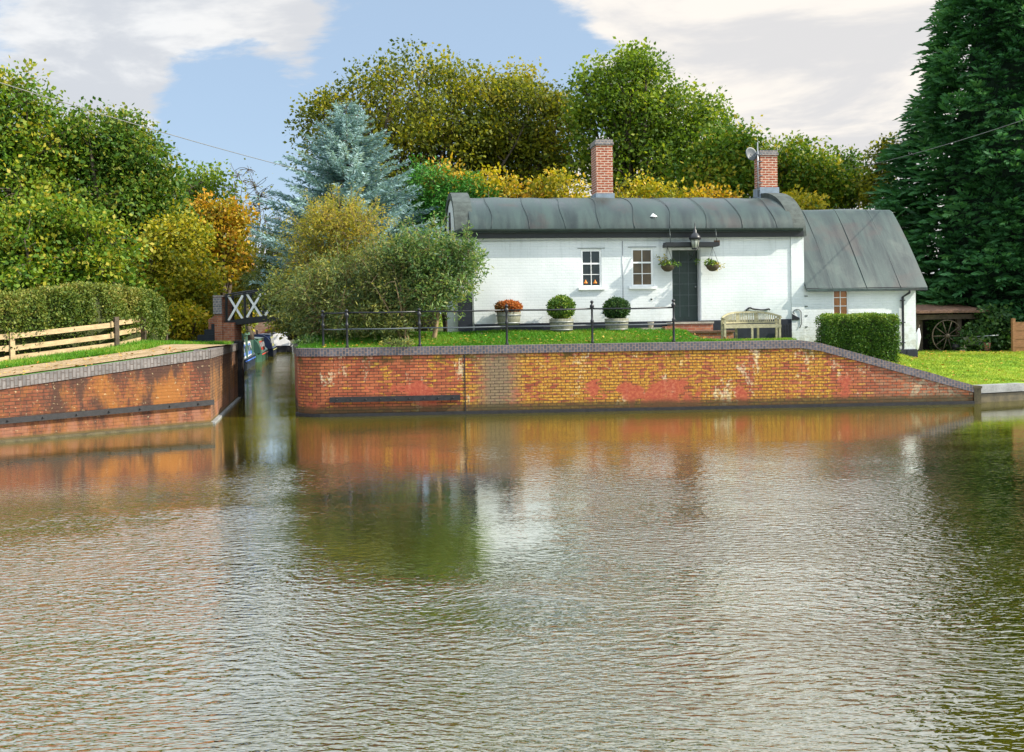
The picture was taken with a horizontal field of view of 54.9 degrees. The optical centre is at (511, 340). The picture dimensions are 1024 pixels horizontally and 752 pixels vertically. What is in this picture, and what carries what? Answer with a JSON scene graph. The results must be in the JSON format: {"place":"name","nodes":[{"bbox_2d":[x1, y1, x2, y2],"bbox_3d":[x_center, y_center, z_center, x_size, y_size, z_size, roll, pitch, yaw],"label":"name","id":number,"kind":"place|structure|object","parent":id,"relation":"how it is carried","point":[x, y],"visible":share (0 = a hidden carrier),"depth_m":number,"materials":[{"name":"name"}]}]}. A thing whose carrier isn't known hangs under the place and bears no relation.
{"place":"outdoors","nodes":[
{"label":"outdoors","id":0,"kind":"place"},
{"bbox_2d":[0,82,331,177],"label":"overhead wire","id":1,"kind":"object","parent":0,"point":[148,128],"visible":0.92,"depth_m":25.35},
{"bbox_2d":[0,0,970,313],"label":"sky","id":2,"kind":"structure","parent":0,"point":[224,74],"materials":[{"name":"white"}]},
{"bbox_2d":[0,336,1023,751],"bbox_3d":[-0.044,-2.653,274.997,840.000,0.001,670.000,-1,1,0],"label":"water","id":3,"kind":"structure","parent":0,"point":[260,566],"depth_m":8.69,"materials":[{"name":"liquid"}]},
{"bbox_2d":[234,340,244,397],"bbox_3d":[-8.838,1.382,31.927,0.300,2.760,0.280,-1,1,0],"label":"fender post","id":4,"kind":"object","parent":3,"relation":"in","point":[240,363],"visible":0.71,"depth_m":31.81,"materials":[{"name":"black wood"}]},
{"bbox_2d":[242,332,255,371],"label":"narrowboat","id":5,"kind":"object","parent":3,"relation":"on","point":[249,358],"visible":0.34,"depth_m":53.98,"materials":[{"name":"paint"}]},
{"bbox_2d":[244,336,267,361],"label":"narrowboat","id":6,"kind":"object","parent":3,"relation":"on","point":[260,350],"visible":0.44,"depth_m":64.90,"materials":[{"name":"paint"}]},
{"bbox_2d":[254,330,276,355],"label":"narrowboat","id":7,"kind":"object","parent":3,"relation":"on","point":[270,345],"visible":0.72,"depth_m":76.85,"materials":[{"name":"paint"}]},
{"bbox_2d":[270,331,292,351],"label":"narrowboat","id":8,"kind":"object","parent":3,"relation":"on","point":[283,344],"visible":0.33,"depth_m":88.00,"materials":[{"name":"paint"}]},
{"bbox_2d":[0,325,1023,384],"bbox_3d":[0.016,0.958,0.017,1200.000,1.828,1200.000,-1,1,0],"label":"ground","id":9,"kind":"structure","parent":0,"point":[958,372],"depth_m":27.32,"materials":[{"name":"green plant"}]},
{"bbox_2d":[0,56,107,212],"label":"broadleaf tree","id":10,"kind":"object","parent":9,"relation":"on","point":[23,150],"visible":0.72,"depth_m":37.98,"materials":[{"name":"green plant"}]},
{"bbox_2d":[0,184,153,293],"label":"broadleaf tree","id":11,"kind":"object","parent":9,"relation":"on","point":[45,241],"visible":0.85,"depth_m":32.61,"materials":[{"name":"green plant"}]},
{"bbox_2d":[0,317,167,360],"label":"timber fence","id":12,"kind":"object","parent":9,"relation":"on","point":[116,322],"visible":0.59,"depth_m":25.22,"materials":[{"name":"brown wood"}]},
{"bbox_2d":[0,280,172,356],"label":"clipped hedge","id":13,"kind":"object","parent":9,"relation":"on","point":[63,305],"visible":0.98,"depth_m":25.66,"materials":[{"name":"green plant"}]},
{"bbox_2d":[0,350,213,442],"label":"brick retaining wall","id":14,"kind":"structure","parent":9,"relation":"on","point":[162,392],"depth_m":21.80,"materials":[{"name":"brick"}]},
{"bbox_2d":[0,344,232,376],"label":"towpath","id":15,"kind":"structure","parent":9,"relation":"on","point":[97,359],"depth_m":22.91,"materials":[{"name":"beige gravel"}]},
{"bbox_2d":[28,96,205,263],"bbox_3d":[-16.372,-4.784,39.864,7.165,10.325,5.205,0,1,26],"label":"broadleaf tree","id":16,"kind":"object","parent":9,"relation":"on","point":[126,177],"visible":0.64,"depth_m":38.93,"materials":[{"name":"green plant"}]},
{"bbox_2d":[0,339,233,368],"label":"grass verge","id":17,"kind":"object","parent":9,"relation":"on","point":[142,344],"depth_m":24.27,"materials":[{"name":"green plant"}]},
{"bbox_2d":[97,279,176,325],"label":"bush","id":18,"kind":"object","parent":9,"relation":"on","point":[150,287],"visible":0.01,"depth_m":33.77,"materials":[{"name":"green plant"}]},
{"bbox_2d":[119,198,233,317],"bbox_3d":[-12.928,-2.487,36.822,5.046,5.681,3.825,-1,1,0],"label":"broadleaf tree","id":19,"kind":"object","parent":9,"relation":"on","point":[179,242],"visible":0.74,"depth_m":36.29,"materials":[{"name":"yellow plant"}]},
{"bbox_2d":[160,297,211,340],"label":"bush","id":20,"kind":"object","parent":9,"relation":"on","point":[188,321],"visible":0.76,"depth_m":34.14,"materials":[{"name":"green plant"}]},
{"bbox_2d":[162,158,247,239],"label":"broadleaf tree","id":21,"kind":"object","parent":9,"relation":"on","point":[204,179],"visible":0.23,"depth_m":47.39,"materials":[{"name":"green plant"}]},
{"bbox_2d":[190,295,241,342],"bbox_3d":[-10.117,-0.490,33.809,1.511,2.079,1.430,-1,1,0],"label":"bridge abutment","id":22,"kind":"object","parent":9,"relation":"on","point":[219,328],"visible":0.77,"depth_m":33.20,"materials":[{"name":"brick"}]},
{"bbox_2d":[194,343,240,423],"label":"lock entrance wall","id":23,"kind":"structure","parent":9,"relation":"on","point":[223,379],"depth_m":26.70,"materials":[{"name":"brick"}]},
{"bbox_2d":[178,188,260,295],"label":"broadleaf tree","id":24,"kind":"object","parent":9,"relation":"on","point":[230,224],"visible":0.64,"depth_m":42.58,"materials":[{"name":"orange plant"}]},
{"bbox_2d":[194,234,263,338],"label":"broadleaf tree","id":25,"kind":"object","parent":9,"relation":"on","point":[238,289],"visible":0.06,"depth_m":46.44,"materials":[{"name":"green plant"}]},
{"bbox_2d":[236,297,261,331],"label":"bush","id":26,"kind":"object","parent":9,"relation":"on","point":[253,315],"visible":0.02,"depth_m":59.61,"materials":[{"name":"green plant"}]},
{"bbox_2d":[226,158,288,339],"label":"bare tree","id":27,"kind":"object","parent":9,"relation":"on","point":[248,328],"visible":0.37,"depth_m":55.79,"materials":[{"name":"grey plant"}]},
{"bbox_2d":[252,322,280,333],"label":"arch bridge","id":28,"kind":"structure","parent":9,"relation":"on","point":[260,327],"depth_m":101.09,"materials":[{"name":"stone"}]},
{"bbox_2d":[234,228,326,339],"bbox_3d":[-8.375,-2.144,36.990,4.047,4.271,2.792,-1,1,0],"label":"waterside shrub","id":29,"kind":"object","parent":9,"relation":"on","point":[257,276],"visible":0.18,"depth_m":36.67,"materials":[{"name":"green plant"}]},
{"bbox_2d":[253,254,311,338],"bbox_3d":[-7.022,-1.244,31.134,2.166,3.159,1.828,-2,1,-34],"label":"waterside shrub","id":30,"kind":"object","parent":9,"relation":"on","point":[271,280],"visible":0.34,"depth_m":30.84,"materials":[{"name":"green plant"}]},
{"bbox_2d":[263,271,324,339],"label":"tree","id":31,"kind":"object","parent":9,"relation":"on","point":[276,330],"visible":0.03,"depth_m":69.64,"materials":[{"name":"green plant"}]},
{"bbox_2d":[291,333,320,346],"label":"bank plant","id":32,"kind":"object","parent":9,"relation":"on","point":[305,338],"visible":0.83,"depth_m":26.08,"materials":[{"name":"green plant"}]},
{"bbox_2d":[266,180,399,334],"bbox_3d":[-5.000,-2.272,28.157,4.153,4.722,2.745,-1,1,0],"label":"willow bush","id":33,"kind":"object","parent":9,"relation":"on","point":[346,226],"visible":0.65,"depth_m":27.99,"materials":[{"name":"plant"}]},
{"bbox_2d":[261,231,408,341],"bbox_3d":[-4.767,-1.454,26.786,4.266,3.149,2.598,-1,1,0],"label":"olive bush","id":34,"kind":"object","parent":9,"relation":"on","point":[307,312],"visible":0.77,"depth_m":26.56,"materials":[{"name":"green plant"}]},
{"bbox_2d":[247,99,444,330],"bbox_3d":[-5.620,-4.255,34.291,7.179,8.299,7.472,-1,1,0],"label":"blue spruce","id":35,"kind":"object","parent":9,"relation":"on","point":[343,170],"visible":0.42,"depth_m":33.77,"materials":[{"name":"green plant"}]},
{"bbox_2d":[346,233,443,341],"bbox_3d":[-3.111,-1.349,26.419,2.714,3.119,2.247,-1,1,0],"label":"olive bush","id":36,"kind":"object","parent":9,"relation":"on","point":[401,320],"visible":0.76,"depth_m":26.07,"materials":[{"name":"green plant"}]},
{"bbox_2d":[282,34,556,330],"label":"oak tree","id":37,"kind":"object","parent":9,"relation":"on","point":[432,133],"visible":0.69,"depth_m":45.09,"materials":[{"name":"green plant"}]},
{"bbox_2d":[375,211,493,338],"bbox_3d":[-2.044,-1.683,26.409,3.181,3.700,2.373,-1,1,0],"label":"tree","id":38,"kind":"object","parent":9,"relation":"on","point":[458,253],"visible":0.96,"depth_m":26.03,"materials":[{"name":"green plant"}]},
{"bbox_2d":[419,152,473,331],"bbox_3d":[-2.429,-3.517,36.474,2.538,6.814,2.257,-1,1,0],"label":"garden bush","id":39,"kind":"object","parent":9,"relation":"on","point":[454,173],"visible":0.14,"depth_m":36.23,"materials":[{"name":"green plant"}]},
{"bbox_2d":[396,154,507,306],"bbox_3d":[-2.171,-3.533,35.906,4.602,6.835,3.060,-1,1,0],"label":"cypress bush","id":40,"kind":"object","parent":9,"relation":"on","point":[441,193],"visible":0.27,"depth_m":35.52,"materials":[{"name":"green plant"}]},
{"bbox_2d":[453,162,525,197],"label":"garden bush","id":41,"kind":"object","parent":9,"relation":"on","point":[495,180],"visible":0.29,"depth_m":35.90,"materials":[{"name":"yellow plant"}]},
{"bbox_2d":[494,299,522,324],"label":"potted shrub","id":42,"kind":"object","parent":9,"relation":"on","point":[513,317],"visible":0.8,"depth_m":26.74,"materials":[{"name":"orange plant"}]},
{"bbox_2d":[0,330,1023,381],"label":"fallen leaves","id":43,"kind":"object","parent":9,"relation":"on","point":[514,339],"visible":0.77,"depth_m":25.89,"materials":[{"name":"brown plant"}]},
{"bbox_2d":[446,55,591,198],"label":"oak tree","id":44,"kind":"object","parent":9,"relation":"on","point":[537,165],"visible":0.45,"depth_m":46.63,"materials":[{"name":"green plant"}]},
{"bbox_2d":[492,173,553,198],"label":"garden bush","id":45,"kind":"object","parent":9,"relation":"on","point":[525,193],"visible":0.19,"depth_m":35.95,"materials":[{"name":"yellow plant"}]},
{"bbox_2d":[134,257,931,327],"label":"woodland","id":46,"kind":"object","parent":9,"relation":"on","point":[441,323],"visible":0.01,"depth_m":87.32,"materials":[{"name":"green plant"}]},
{"bbox_2d":[296,327,796,347],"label":"grass","id":47,"kind":"structure","parent":9,"relation":"on","point":[441,335],"depth_m":26.16,"materials":[{"name":"green plant"}]},
{"bbox_2d":[524,163,591,198],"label":"garden bush","id":48,"kind":"object","parent":9,"relation":"on","point":[551,179],"visible":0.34,"depth_m":36.06,"materials":[{"name":"yellow plant"}]},
{"bbox_2d":[546,294,575,331],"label":"potted shrub","id":49,"kind":"object","parent":9,"relation":"on","point":[561,301],"visible":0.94,"depth_m":26.87,"materials":[{"name":"green plant"}]},
{"bbox_2d":[602,296,630,331],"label":"potted shrub","id":50,"kind":"object","parent":9,"relation":"on","point":[616,316],"visible":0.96,"depth_m":26.87,"materials":[{"name":"green plant"}]},
{"bbox_2d":[293,340,974,416],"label":"quay wall","id":51,"kind":"structure","parent":9,"relation":"on","point":[456,380],"depth_m":25.06,"materials":[{"name":"brick"}]},
{"bbox_2d":[378,336,414,351],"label":"trailing plant","id":52,"kind":"object","parent":51,"relation":"on","point":[396,342],"visible":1,"depth_m":24.79,"materials":[{"name":"green plant"}]},
{"bbox_2d":[321,299,675,347],"bbox_3d":[-0.369,-0.431,25.428,9.232,1.140,0.588,-1,1,0],"label":"quay railing","id":53,"kind":"object","parent":51,"relation":"on","point":[506,310],"visible":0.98,"depth_m":25.35,"materials":[{"name":"metal"}]},
{"bbox_3d":[-6.431,0.003,33.854,1.100,1.170,1.160,-1,1,0],"label":"bridge abutment","id":54,"kind":"object","parent":51,"relation":"on","visible":0},
{"bbox_2d":[225,289,320,324],"bbox_3d":[-8.117,-1.132,33.758,3.202,1.264,0.860,-1,1,0],"label":"lock footbridge","id":55,"kind":"object","parent":54,"relation":"on","point":[251,319],"visible":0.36,"depth_m":33.34,"materials":[{"name":"white paint"}]},
{"bbox_2d":[613,167,664,198],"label":"garden bush","id":56,"kind":"object","parent":9,"relation":"on","point":[632,194],"visible":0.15,"depth_m":36.24,"materials":[{"name":"yellow plant"}]},
{"bbox_2d":[556,36,757,195],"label":"oak tree","id":57,"kind":"object","parent":9,"relation":"on","point":[660,134],"visible":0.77,"depth_m":43.77,"materials":[{"name":"green plant"}]},
{"bbox_2d":[641,326,675,329],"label":"garden wall","id":58,"kind":"structure","parent":9,"relation":"on","point":[666,327],"depth_m":27.06,"materials":[{"name":"brick"}]},
{"bbox_2d":[635,177,706,198],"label":"garden bush","id":59,"kind":"object","parent":9,"relation":"on","point":[657,194],"visible":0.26,"depth_m":35.83,"materials":[{"name":"yellow plant"}]},
{"bbox_2d":[444,139,927,357],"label":"cottage","id":60,"kind":"structure","parent":9,"relation":"on","point":[791,263],"depth_m":28.30,"materials":[{"name":"white paint"}]},
{"bbox_2d":[577,248,605,289],"bbox_3d":[2.237,-2.022,27.763,0.784,1.179,0.150,-1,1,-8],"label":"window","id":61,"kind":"structure","parent":60,"relation":"in","point":[590,259],"depth_m":27.81,"materials":[{"name":"white paint"}]},
{"bbox_2d":[629,248,656,288],"bbox_3d":[3.700,-2.064,27.955,0.827,1.198,0.150,-1,1,-8],"label":"window","id":62,"kind":"structure","parent":60,"relation":"in","point":[642,258],"depth_m":28.00,"materials":[{"name":"white paint"}]},
{"bbox_2d":[654,247,680,271],"bbox_3d":[4.412,-2.341,27.730,0.638,0.800,0.608,0,1,42],"label":"hanging basket","id":63,"kind":"object","parent":60,"relation":"hanging from","point":[667,266],"visible":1,"depth_m":27.67,"materials":[{"name":"black paint"}]},
{"bbox_2d":[672,250,697,320],"bbox_3d":[4.948,-1.594,28.351,0.867,2.065,0.115,-1,1,-8],"label":"door","id":64,"kind":"structure","parent":60,"relation":"in","point":[684,277],"depth_m":28.35,"materials":[{"name":"grey wood"}]},
{"bbox_2d":[689,223,700,259],"bbox_3d":[5.110,-2.810,27.772,0.350,1.048,0.681,-1,1,-7],"label":"wall lantern","id":65,"kind":"object","parent":60,"relation":"attached to","point":[694,238],"depth_m":27.53,"materials":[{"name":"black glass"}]},
{"bbox_2d":[695,247,724,270],"bbox_3d":[5.611,-2.359,27.935,0.863,0.810,0.478,-1,1,-24],"label":"hanging basket","id":66,"kind":"object","parent":60,"relation":"hanging from","point":[711,265],"visible":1,"depth_m":27.87,"materials":[{"name":"black paint"}]},
{"bbox_2d":[746,147,758,160],"bbox_3d":[7.566,-5.815,30.605,0.493,0.427,0.405,-2,1,-44],"label":"satellite dish","id":67,"kind":"object","parent":60,"relation":"attached to","point":[751,153],"visible":1,"depth_m":30.68,"materials":[{"name":"grey metal"}]},
{"bbox_2d":[745,307,769,310],"bbox_3d":[7.090,-0.889,28.381,0.747,0.160,0.052,-1,1,-8],"label":"wrought iron ornament","id":68,"kind":"object","parent":60,"relation":"attached to","point":[757,309],"visible":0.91,"depth_m":28.36,"materials":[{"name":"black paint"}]},
{"bbox_2d":[757,138,762,196],"bbox_3d":[7.685,-5.367,30.540,0.160,1.800,0.040,-1,1,0],"label":"aerial mast","id":69,"kind":"object","parent":60,"relation":"attached to","point":[758,182],"visible":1,"depth_m":30.53,"materials":[{"name":"grey metal"}]},
{"bbox_2d":[781,324,790,337],"bbox_3d":[7.910,-0.271,28.398,0.300,0.400,0.040,-1,1,-7],"label":"iron grille","id":70,"kind":"object","parent":60,"relation":"attached to","point":[784,325],"visible":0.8,"depth_m":28.39,"materials":[{"name":"black metal"}]},
{"bbox_2d":[833,291,847,313],"bbox_3d":[9.591,-1.133,28.784,0.464,0.799,0.050,-1,1,-8],"label":"window","id":71,"kind":"structure","parent":60,"relation":"in","point":[840,298],"depth_m":28.78,"materials":[{"name":"white paint"}]},
{"bbox_2d":[666,321,734,339],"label":"door steps","id":72,"kind":"structure","parent":9,"relation":"on","point":[702,329],"depth_m":27.60,"materials":[{"name":"brick"}]},
{"bbox_2d":[650,114,781,198],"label":"broadleaf tree","id":73,"kind":"object","parent":9,"relation":"on","point":[732,165],"visible":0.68,"depth_m":41.11,"materials":[{"name":"green plant"}]},
{"bbox_2d":[687,181,744,197],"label":"garden bush","id":74,"kind":"object","parent":9,"relation":"on","point":[722,194],"visible":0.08,"depth_m":36.13,"materials":[{"name":"yellow plant"}]},
{"bbox_2d":[721,311,781,338],"bbox_3d":[6.353,-0.388,26.314,1.600,0.800,0.570,-1,1,-4],"label":"garden bench","id":75,"kind":"object","parent":9,"relation":"on","point":[762,316],"visible":0.98,"depth_m":26.37,"materials":[{"name":"beige wood"}]},
{"bbox_2d":[782,184,832,209],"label":"garden bush","id":76,"kind":"object","parent":9,"relation":"on","point":[807,202],"visible":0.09,"depth_m":36.01,"materials":[{"name":"yellow plant"}]},
{"bbox_2d":[764,130,864,209],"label":"broadleaf tree","id":77,"kind":"object","parent":9,"relation":"on","point":[807,173],"visible":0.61,"depth_m":42.07,"materials":[{"name":"green plant"}]},
{"bbox_2d":[818,143,886,209],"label":"broadleaf tree","id":78,"kind":"object","parent":9,"relation":"on","point":[851,161],"visible":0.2,"depth_m":43.39,"materials":[{"name":"green plant"}]},
{"bbox_2d":[814,311,902,362],"bbox_3d":[9.672,0.210,27.593,2.249,2.049,1.168,-1,1,0],"label":"box hedge","id":79,"kind":"object","parent":9,"relation":"on","point":[875,335],"visible":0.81,"depth_m":27.14,"materials":[{"name":"green plant"}]},
{"bbox_2d":[849,130,908,208],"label":"broadleaf tree","id":80,"kind":"object","parent":9,"relation":"on","point":[871,180],"visible":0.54,"depth_m":41.71,"materials":[{"name":"green plant"}]},
{"bbox_2d":[916,325,920,349],"bbox_3d":[13.139,-0.022,32.012,0.309,0.987,0.233,-1,1,0],"label":"folded parasol","id":81,"kind":"object","parent":9,"relation":"on","point":[918,336],"visible":0.54,"depth_m":31.93,"materials":[{"name":"white fabric"}]},
{"bbox_2d":[924,313,954,349],"bbox_3d":[14.541,-0.229,33.317,1.273,1.549,1.120,-1,1,0],"label":"wheel","id":82,"kind":"object","parent":9,"relation":"on","point":[939,326],"visible":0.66,"depth_m":33.18,"materials":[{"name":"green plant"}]},
{"bbox_2d":[864,0,1023,324],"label":"giant conifer","id":83,"kind":"object","parent":9,"relation":"on","point":[976,185],"visible":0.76,"depth_m":35.41,"materials":[{"name":"green plant"}]},
{"bbox_2d":[932,320,962,350],"bbox_3d":[14.349,-0.150,32.457,1.071,1.071,0.140,-1,1,-6],"label":"cart wheel","id":84,"kind":"object","parent":9,"relation":"on","point":[946,335],"visible":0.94,"depth_m":32.44,"materials":[{"name":"brown wood"}]},
{"bbox_2d":[916,304,989,350],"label":"open shed","id":85,"kind":"structure","parent":9,"relation":"on","point":[924,313],"depth_m":32.90,"materials":[{"name":"brown wood"}]},
{"bbox_2d":[883,349,1023,384],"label":"lawn","id":86,"kind":"structure","parent":9,"relation":"on","point":[957,355],"depth_m":28.40,"materials":[{"name":"green plant"}]},
{"bbox_2d":[952,335,997,350],"bbox_3d":[15.177,0.099,32.301,1.351,0.567,0.527,-1,1,20],"label":"wheelbarrow","id":87,"kind":"object","parent":9,"relation":"on","point":[955,346],"visible":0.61,"depth_m":32.18,"materials":[{"name":"grey metal"}]},
{"bbox_2d":[948,302,1022,351],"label":"laurel bush","id":88,"kind":"object","parent":9,"relation":"on","point":[994,321],"visible":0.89,"depth_m":32.21,"materials":[{"name":"green plant"}]},
{"bbox_2d":[982,343,990,351],"bbox_3d":[15.456,0.218,32.114,0.300,0.300,0.292,-1,1,0],"label":"flower pot","id":89,"kind":"object","parent":9,"relation":"on","point":[986,348],"visible":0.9,"depth_m":32.00,"materials":[{"name":"ceramic"}]},
{"bbox_2d":[973,383,1023,403],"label":"lawn kerb","id":90,"kind":"structure","parent":9,"relation":"on","point":[998,392],"depth_m":25.97,"materials":[{"name":"grey concrete"}]},
{"bbox_2d":[1011,318,1023,351],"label":"panel fence","id":91,"kind":"object","parent":9,"relation":"on","point":[1017,335],"visible":0.9,"depth_m":31.62,"materials":[{"name":"brown wood"}]},
{"bbox_2d":[843,120,1022,170],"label":"overhead wire","id":92,"kind":"object","parent":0,"point":[940,146],"visible":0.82,"depth_m":33.26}
]}

